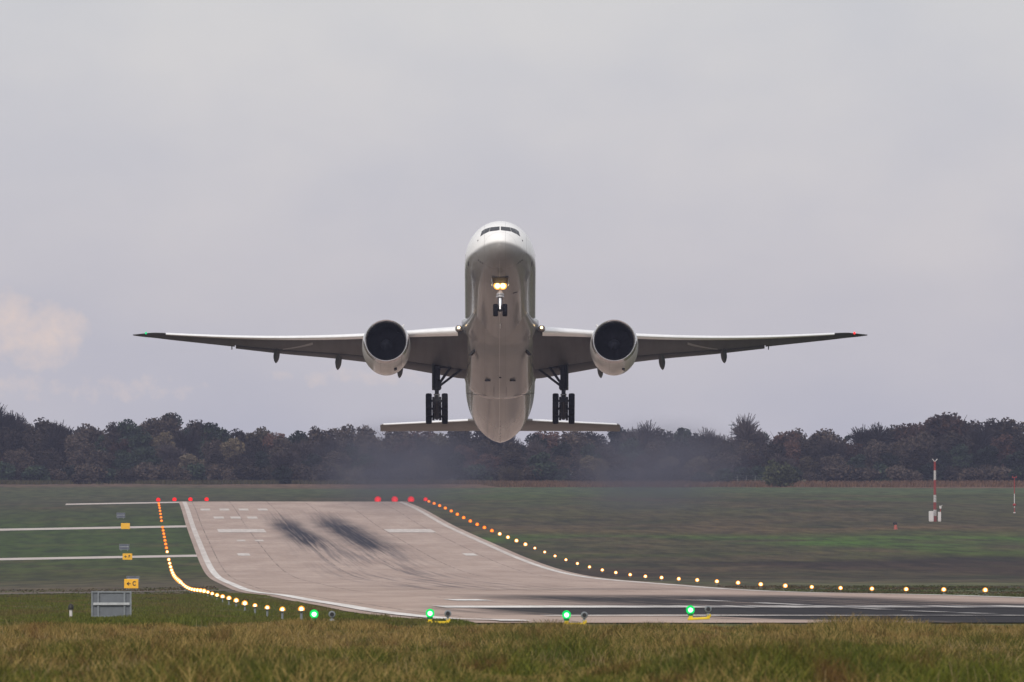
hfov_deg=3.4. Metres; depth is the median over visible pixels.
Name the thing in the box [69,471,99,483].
bush
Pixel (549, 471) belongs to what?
scrub bush
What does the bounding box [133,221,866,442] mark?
airliner
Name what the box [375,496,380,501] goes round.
edge light
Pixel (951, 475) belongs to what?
scrub bush
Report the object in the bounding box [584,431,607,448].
autumn tree
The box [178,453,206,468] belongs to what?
pale tree
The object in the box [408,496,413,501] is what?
edge light
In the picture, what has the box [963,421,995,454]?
bare tree
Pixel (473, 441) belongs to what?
autumn tree
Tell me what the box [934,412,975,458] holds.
autumn tree
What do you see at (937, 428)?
rusty tree
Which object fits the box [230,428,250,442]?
autumn tree
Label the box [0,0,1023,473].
sky
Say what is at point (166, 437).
pale tree
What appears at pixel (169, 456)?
bare tree
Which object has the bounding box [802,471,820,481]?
scrub bush
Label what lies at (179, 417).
evergreen tree
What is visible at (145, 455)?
evergreen tree
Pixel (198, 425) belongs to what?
autumn tree
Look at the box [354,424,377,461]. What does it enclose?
autumn tree
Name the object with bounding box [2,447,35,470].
autumn tree
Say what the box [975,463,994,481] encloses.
scrub bush
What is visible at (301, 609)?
edge light
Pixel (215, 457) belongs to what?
autumn tree
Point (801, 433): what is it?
autumn tree
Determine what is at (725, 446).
autumn tree
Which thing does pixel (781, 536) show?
ground
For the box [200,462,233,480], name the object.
scrub bush
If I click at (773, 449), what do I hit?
autumn tree
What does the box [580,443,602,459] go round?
evergreen tree
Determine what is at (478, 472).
scrub bush
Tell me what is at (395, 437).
autumn tree
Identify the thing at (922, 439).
autumn tree
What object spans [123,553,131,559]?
taxiway sign
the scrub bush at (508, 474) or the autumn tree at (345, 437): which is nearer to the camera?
the scrub bush at (508, 474)
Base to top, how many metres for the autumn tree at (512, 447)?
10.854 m
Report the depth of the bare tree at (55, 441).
4364.95 m
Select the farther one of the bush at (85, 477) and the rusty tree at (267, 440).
the rusty tree at (267, 440)
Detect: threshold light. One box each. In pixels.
[310,610,334,620]
[426,609,450,622]
[562,610,587,624]
[686,605,711,619]
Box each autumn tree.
[0,427,26,462]
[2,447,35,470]
[21,420,40,441]
[29,417,57,446]
[63,423,107,456]
[63,432,95,466]
[68,450,88,466]
[97,421,129,455]
[140,412,182,444]
[183,419,216,439]
[200,438,223,463]
[205,451,225,466]
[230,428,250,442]
[241,436,268,467]
[269,435,290,454]
[306,425,332,452]
[324,424,357,479]
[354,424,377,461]
[359,436,391,464]
[378,431,412,456]
[446,431,473,447]
[465,431,500,453]
[471,440,500,465]
[501,441,524,466]
[557,431,597,475]
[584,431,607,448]
[653,428,675,444]
[685,433,711,465]
[685,440,717,472]
[713,438,738,466]
[735,440,758,456]
[760,441,785,468]
[787,428,807,461]
[799,437,822,472]
[806,428,849,472]
[820,454,847,471]
[861,439,889,468]
[884,424,901,454]
[888,438,909,468]
[899,446,932,470]
[907,430,940,462]
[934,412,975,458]
[965,419,983,430]
[975,418,1013,448]
[1001,417,1023,460]
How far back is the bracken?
4172.24 m
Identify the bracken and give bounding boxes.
[0,479,1023,487]
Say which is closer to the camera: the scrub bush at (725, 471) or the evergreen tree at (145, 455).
the scrub bush at (725, 471)
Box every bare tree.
[0,403,31,434]
[39,430,66,468]
[44,420,73,467]
[154,442,187,467]
[171,427,203,461]
[497,435,525,451]
[523,437,554,467]
[616,419,660,453]
[695,427,730,472]
[728,413,771,465]
[817,439,846,470]
[847,422,892,462]
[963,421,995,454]
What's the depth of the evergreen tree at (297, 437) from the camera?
4415.15 m
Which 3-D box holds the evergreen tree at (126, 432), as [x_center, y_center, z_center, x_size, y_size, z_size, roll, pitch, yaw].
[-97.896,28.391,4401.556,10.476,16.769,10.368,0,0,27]
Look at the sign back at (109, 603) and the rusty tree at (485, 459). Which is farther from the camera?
the rusty tree at (485, 459)
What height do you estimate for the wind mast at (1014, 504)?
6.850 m
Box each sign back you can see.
[91,591,130,616]
[116,513,124,518]
[119,544,128,550]
[127,576,138,588]
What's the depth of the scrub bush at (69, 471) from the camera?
4277.92 m
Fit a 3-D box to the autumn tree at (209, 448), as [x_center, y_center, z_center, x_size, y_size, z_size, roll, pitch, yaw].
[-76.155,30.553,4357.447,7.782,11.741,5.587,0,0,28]
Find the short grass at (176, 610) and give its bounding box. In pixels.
[0,591,475,626]
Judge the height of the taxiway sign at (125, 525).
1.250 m
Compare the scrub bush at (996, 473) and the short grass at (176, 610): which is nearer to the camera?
the short grass at (176, 610)
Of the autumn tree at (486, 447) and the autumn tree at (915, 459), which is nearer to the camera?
the autumn tree at (915, 459)
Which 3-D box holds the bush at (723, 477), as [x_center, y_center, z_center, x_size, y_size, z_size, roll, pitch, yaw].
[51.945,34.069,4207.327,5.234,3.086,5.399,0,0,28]
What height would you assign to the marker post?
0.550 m
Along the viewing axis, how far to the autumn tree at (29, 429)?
4401.40 m
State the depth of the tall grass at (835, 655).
237.00 m
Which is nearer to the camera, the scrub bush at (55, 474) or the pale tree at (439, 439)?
the scrub bush at (55, 474)
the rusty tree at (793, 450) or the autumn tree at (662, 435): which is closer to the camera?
the rusty tree at (793, 450)
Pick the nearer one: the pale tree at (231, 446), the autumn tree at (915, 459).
the autumn tree at (915, 459)
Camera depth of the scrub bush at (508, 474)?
4276.17 m
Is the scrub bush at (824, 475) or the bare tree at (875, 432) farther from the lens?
the bare tree at (875, 432)
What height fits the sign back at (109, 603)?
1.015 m
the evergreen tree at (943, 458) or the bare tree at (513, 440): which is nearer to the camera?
the evergreen tree at (943, 458)
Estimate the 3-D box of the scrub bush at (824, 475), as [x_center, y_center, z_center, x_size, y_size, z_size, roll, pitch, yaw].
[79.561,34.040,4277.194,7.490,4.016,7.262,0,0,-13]
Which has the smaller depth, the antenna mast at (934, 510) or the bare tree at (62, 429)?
the antenna mast at (934, 510)
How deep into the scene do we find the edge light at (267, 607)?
581.86 m
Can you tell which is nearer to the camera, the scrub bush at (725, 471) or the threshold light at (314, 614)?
the threshold light at (314, 614)
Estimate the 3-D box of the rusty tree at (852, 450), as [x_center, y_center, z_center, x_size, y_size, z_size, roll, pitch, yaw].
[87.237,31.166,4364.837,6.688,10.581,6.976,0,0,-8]
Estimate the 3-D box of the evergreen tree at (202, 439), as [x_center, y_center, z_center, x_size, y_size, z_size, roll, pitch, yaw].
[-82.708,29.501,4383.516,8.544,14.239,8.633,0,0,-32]
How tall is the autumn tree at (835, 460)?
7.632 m
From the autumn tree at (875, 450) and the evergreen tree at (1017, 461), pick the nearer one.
the evergreen tree at (1017, 461)
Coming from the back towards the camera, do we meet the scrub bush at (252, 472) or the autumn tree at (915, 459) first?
the autumn tree at (915, 459)
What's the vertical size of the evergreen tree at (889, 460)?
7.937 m
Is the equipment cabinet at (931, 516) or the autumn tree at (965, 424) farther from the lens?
the autumn tree at (965, 424)
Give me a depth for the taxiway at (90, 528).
2905.16 m
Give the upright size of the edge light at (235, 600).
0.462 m
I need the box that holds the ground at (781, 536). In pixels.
[0,476,1023,639]
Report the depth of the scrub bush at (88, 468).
4267.33 m
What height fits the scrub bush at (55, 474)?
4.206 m
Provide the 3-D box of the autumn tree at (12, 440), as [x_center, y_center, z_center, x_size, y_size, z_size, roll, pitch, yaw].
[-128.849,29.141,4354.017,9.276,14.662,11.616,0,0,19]
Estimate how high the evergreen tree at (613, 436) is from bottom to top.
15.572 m
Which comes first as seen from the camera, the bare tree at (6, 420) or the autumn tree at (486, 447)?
the autumn tree at (486, 447)
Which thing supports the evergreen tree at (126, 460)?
on the ground at (781, 536)
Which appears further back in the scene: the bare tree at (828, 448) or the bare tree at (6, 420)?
the bare tree at (6, 420)
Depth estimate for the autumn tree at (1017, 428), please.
4426.89 m
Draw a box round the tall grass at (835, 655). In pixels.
[0,612,1023,681]
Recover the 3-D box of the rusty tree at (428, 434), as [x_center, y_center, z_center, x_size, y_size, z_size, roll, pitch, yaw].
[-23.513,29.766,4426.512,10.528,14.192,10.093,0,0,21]
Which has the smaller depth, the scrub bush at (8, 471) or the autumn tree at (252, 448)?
the scrub bush at (8, 471)
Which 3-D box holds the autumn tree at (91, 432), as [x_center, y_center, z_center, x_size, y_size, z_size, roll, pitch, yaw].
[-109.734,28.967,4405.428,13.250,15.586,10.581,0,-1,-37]
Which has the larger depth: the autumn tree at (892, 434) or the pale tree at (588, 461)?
the autumn tree at (892, 434)
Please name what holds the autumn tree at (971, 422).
on the ground at (781, 536)
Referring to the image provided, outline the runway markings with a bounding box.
[183,502,1023,620]
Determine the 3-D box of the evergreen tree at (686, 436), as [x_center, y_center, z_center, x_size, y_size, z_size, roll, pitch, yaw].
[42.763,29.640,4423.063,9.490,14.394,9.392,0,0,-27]
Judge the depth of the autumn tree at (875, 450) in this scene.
4374.51 m
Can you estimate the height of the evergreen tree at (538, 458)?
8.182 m
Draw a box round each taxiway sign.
[121,523,129,529]
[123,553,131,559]
[124,579,137,589]
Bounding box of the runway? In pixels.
[179,502,1023,622]
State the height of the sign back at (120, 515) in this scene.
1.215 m
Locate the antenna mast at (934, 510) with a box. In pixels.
[932,459,936,521]
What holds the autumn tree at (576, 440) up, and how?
on the ground at (781, 536)
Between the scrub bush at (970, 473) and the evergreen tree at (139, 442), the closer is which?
the scrub bush at (970, 473)
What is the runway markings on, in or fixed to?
on the runway
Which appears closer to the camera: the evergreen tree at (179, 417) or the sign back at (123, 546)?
the sign back at (123, 546)
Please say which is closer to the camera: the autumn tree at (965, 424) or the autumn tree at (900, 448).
the autumn tree at (900, 448)
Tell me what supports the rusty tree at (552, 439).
on the ground at (781, 536)
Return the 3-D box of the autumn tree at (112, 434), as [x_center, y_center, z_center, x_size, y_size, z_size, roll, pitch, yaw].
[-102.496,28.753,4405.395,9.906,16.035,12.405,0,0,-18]
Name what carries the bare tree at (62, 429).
on the ground at (781, 536)
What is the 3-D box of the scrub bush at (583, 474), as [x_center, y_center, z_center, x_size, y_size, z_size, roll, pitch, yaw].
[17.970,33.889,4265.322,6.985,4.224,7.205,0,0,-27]
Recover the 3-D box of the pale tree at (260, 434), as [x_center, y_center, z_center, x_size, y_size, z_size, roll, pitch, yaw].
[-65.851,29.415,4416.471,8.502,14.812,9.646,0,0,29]
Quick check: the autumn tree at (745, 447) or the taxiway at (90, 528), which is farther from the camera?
the autumn tree at (745, 447)
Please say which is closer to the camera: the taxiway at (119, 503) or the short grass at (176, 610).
the short grass at (176, 610)
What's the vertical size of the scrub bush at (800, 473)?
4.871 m
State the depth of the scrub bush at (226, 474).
4263.26 m
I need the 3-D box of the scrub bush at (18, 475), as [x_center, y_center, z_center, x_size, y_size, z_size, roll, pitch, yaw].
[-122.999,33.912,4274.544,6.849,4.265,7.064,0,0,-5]
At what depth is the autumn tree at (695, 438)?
4413.90 m
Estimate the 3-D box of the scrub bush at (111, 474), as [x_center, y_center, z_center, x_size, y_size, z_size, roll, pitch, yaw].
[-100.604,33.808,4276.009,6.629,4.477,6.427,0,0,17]
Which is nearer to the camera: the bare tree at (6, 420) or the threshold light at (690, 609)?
the threshold light at (690, 609)
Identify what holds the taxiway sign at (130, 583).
on the ground at (781, 536)
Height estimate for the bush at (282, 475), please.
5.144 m
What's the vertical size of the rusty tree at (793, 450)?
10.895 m
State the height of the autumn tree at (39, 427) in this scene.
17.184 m
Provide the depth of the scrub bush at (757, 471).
4273.23 m
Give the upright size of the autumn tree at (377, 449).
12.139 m
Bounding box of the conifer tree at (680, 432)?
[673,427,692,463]
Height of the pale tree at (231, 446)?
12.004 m
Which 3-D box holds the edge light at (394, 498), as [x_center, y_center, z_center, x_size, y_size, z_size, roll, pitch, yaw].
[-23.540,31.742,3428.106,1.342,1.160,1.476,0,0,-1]
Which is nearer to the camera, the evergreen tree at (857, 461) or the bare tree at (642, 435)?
the evergreen tree at (857, 461)
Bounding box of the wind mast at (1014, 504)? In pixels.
[1012,476,1016,512]
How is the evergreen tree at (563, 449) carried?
on the ground at (781, 536)
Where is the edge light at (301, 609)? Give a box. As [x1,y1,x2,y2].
[297,606,305,619]
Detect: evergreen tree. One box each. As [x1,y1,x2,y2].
[110,449,137,471]
[116,419,146,442]
[127,431,159,467]
[136,447,161,466]
[153,412,183,432]
[181,428,205,459]
[200,422,230,459]
[287,430,307,444]
[520,433,547,457]
[526,452,549,465]
[549,442,574,468]
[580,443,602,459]
[607,426,626,452]
[667,428,691,444]
[846,454,866,468]
[873,452,899,467]
[932,449,952,468]
[949,444,974,469]
[970,445,1000,468]
[1001,451,1023,469]
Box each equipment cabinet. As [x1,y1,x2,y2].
[929,511,933,521]
[938,512,940,521]
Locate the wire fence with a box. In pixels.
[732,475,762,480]
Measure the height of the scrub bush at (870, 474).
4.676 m
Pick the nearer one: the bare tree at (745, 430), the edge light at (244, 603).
the edge light at (244, 603)
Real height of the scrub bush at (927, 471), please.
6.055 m
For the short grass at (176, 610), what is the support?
on the ground at (781, 536)
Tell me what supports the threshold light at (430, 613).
on the ground at (781, 536)
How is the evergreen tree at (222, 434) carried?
on the ground at (781, 536)
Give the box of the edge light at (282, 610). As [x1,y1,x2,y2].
[279,607,285,618]
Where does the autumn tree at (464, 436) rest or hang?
on the ground at (781, 536)
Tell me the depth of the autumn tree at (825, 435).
4412.11 m
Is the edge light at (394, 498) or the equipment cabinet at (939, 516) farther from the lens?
the edge light at (394, 498)
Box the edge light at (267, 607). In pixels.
[264,605,269,615]
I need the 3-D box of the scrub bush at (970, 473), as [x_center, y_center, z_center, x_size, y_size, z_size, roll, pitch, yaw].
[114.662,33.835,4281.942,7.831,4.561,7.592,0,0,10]
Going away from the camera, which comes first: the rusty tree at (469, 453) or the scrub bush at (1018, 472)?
the scrub bush at (1018, 472)
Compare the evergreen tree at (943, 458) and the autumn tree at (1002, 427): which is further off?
the autumn tree at (1002, 427)
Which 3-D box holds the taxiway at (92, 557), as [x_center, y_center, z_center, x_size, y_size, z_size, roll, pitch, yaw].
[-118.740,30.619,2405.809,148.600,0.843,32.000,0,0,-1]
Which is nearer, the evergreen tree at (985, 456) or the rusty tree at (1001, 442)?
the evergreen tree at (985, 456)
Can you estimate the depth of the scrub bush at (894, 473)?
4272.65 m
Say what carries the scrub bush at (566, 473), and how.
on the ground at (781, 536)
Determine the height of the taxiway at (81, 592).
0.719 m
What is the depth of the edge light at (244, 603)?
701.79 m
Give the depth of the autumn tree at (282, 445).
4349.98 m
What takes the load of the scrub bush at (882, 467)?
on the ground at (781, 536)
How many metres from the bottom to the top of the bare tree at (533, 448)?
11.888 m
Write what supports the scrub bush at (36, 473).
on the ground at (781, 536)
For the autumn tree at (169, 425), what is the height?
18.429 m
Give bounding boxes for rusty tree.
[262,432,284,452]
[409,431,434,440]
[454,444,477,467]
[471,453,501,469]
[532,431,559,451]
[770,431,800,459]
[783,441,800,467]
[843,442,864,463]
[894,423,931,459]
[907,422,926,431]
[924,414,969,458]
[990,433,1018,468]
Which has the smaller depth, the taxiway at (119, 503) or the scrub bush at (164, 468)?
the taxiway at (119, 503)
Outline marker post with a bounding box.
[68,604,73,615]
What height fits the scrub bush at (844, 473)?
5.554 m
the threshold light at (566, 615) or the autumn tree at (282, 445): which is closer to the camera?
the threshold light at (566, 615)
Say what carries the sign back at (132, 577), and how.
on the ground at (781, 536)
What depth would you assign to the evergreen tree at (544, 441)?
4408.87 m
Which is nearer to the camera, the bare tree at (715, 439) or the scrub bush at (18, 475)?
the scrub bush at (18, 475)
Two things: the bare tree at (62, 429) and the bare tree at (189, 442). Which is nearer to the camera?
the bare tree at (189, 442)
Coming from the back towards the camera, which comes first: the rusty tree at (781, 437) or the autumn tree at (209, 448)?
the rusty tree at (781, 437)
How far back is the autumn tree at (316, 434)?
4418.69 m
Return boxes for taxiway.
[0,525,185,530]
[0,555,196,559]
[0,590,211,593]
[66,502,178,504]
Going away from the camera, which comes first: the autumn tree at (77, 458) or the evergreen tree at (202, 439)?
the autumn tree at (77, 458)
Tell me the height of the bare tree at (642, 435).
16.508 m
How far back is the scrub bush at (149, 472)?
4277.80 m
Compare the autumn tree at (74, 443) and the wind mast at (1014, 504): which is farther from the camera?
the autumn tree at (74, 443)
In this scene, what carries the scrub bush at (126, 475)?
on the ground at (781, 536)
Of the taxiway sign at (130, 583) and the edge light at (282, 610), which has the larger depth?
the taxiway sign at (130, 583)
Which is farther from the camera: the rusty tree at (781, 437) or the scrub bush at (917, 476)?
the rusty tree at (781, 437)
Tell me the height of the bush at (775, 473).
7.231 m
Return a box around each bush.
[0,461,16,480]
[12,468,24,480]
[21,464,50,480]
[48,468,67,481]
[61,465,78,480]
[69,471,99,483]
[74,463,107,483]
[100,467,118,483]
[114,469,139,483]
[130,462,159,482]
[154,462,175,479]
[182,462,206,480]
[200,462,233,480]
[220,468,240,480]
[230,463,268,480]
[271,465,293,483]
[463,464,492,481]
[497,466,522,481]
[529,461,565,481]
[557,468,573,481]
[571,468,596,482]
[689,472,713,482]
[713,467,733,476]
[713,473,732,482]
[731,466,751,481]
[747,465,765,481]
[762,459,799,486]
[787,466,802,480]
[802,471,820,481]
[815,470,835,481]
[826,464,865,482]
[858,467,880,481]
[872,463,891,481]
[885,465,913,481]
[910,470,923,480]
[916,462,949,480]
[940,466,963,481]
[956,467,983,481]
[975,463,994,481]
[988,466,1013,481]
[1008,466,1023,481]
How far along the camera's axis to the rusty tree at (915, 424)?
4418.20 m
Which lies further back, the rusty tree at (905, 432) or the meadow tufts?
the rusty tree at (905, 432)
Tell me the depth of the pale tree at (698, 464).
4319.90 m
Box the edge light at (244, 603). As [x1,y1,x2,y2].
[242,600,247,610]
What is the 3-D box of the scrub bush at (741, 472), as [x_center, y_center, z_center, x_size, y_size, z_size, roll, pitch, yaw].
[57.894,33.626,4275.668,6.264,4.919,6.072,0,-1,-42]
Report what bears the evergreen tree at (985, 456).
on the ground at (781, 536)
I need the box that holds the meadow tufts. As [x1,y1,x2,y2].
[0,585,1023,600]
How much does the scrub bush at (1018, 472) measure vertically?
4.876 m
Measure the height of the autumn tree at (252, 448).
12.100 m
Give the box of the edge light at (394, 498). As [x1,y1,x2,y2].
[392,496,397,501]
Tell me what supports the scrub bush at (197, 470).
on the ground at (781, 536)
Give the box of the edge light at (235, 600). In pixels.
[233,598,238,606]
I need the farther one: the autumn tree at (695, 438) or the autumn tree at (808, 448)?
the autumn tree at (695, 438)
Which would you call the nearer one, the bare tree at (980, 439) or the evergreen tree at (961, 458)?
the evergreen tree at (961, 458)
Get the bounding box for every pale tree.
[149,431,176,456]
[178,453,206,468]
[219,437,245,458]
[244,426,273,450]
[427,432,452,464]
[578,455,603,470]
[683,455,710,472]
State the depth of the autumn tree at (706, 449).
4361.12 m
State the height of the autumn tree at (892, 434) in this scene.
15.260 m
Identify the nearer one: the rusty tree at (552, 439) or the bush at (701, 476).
the bush at (701, 476)

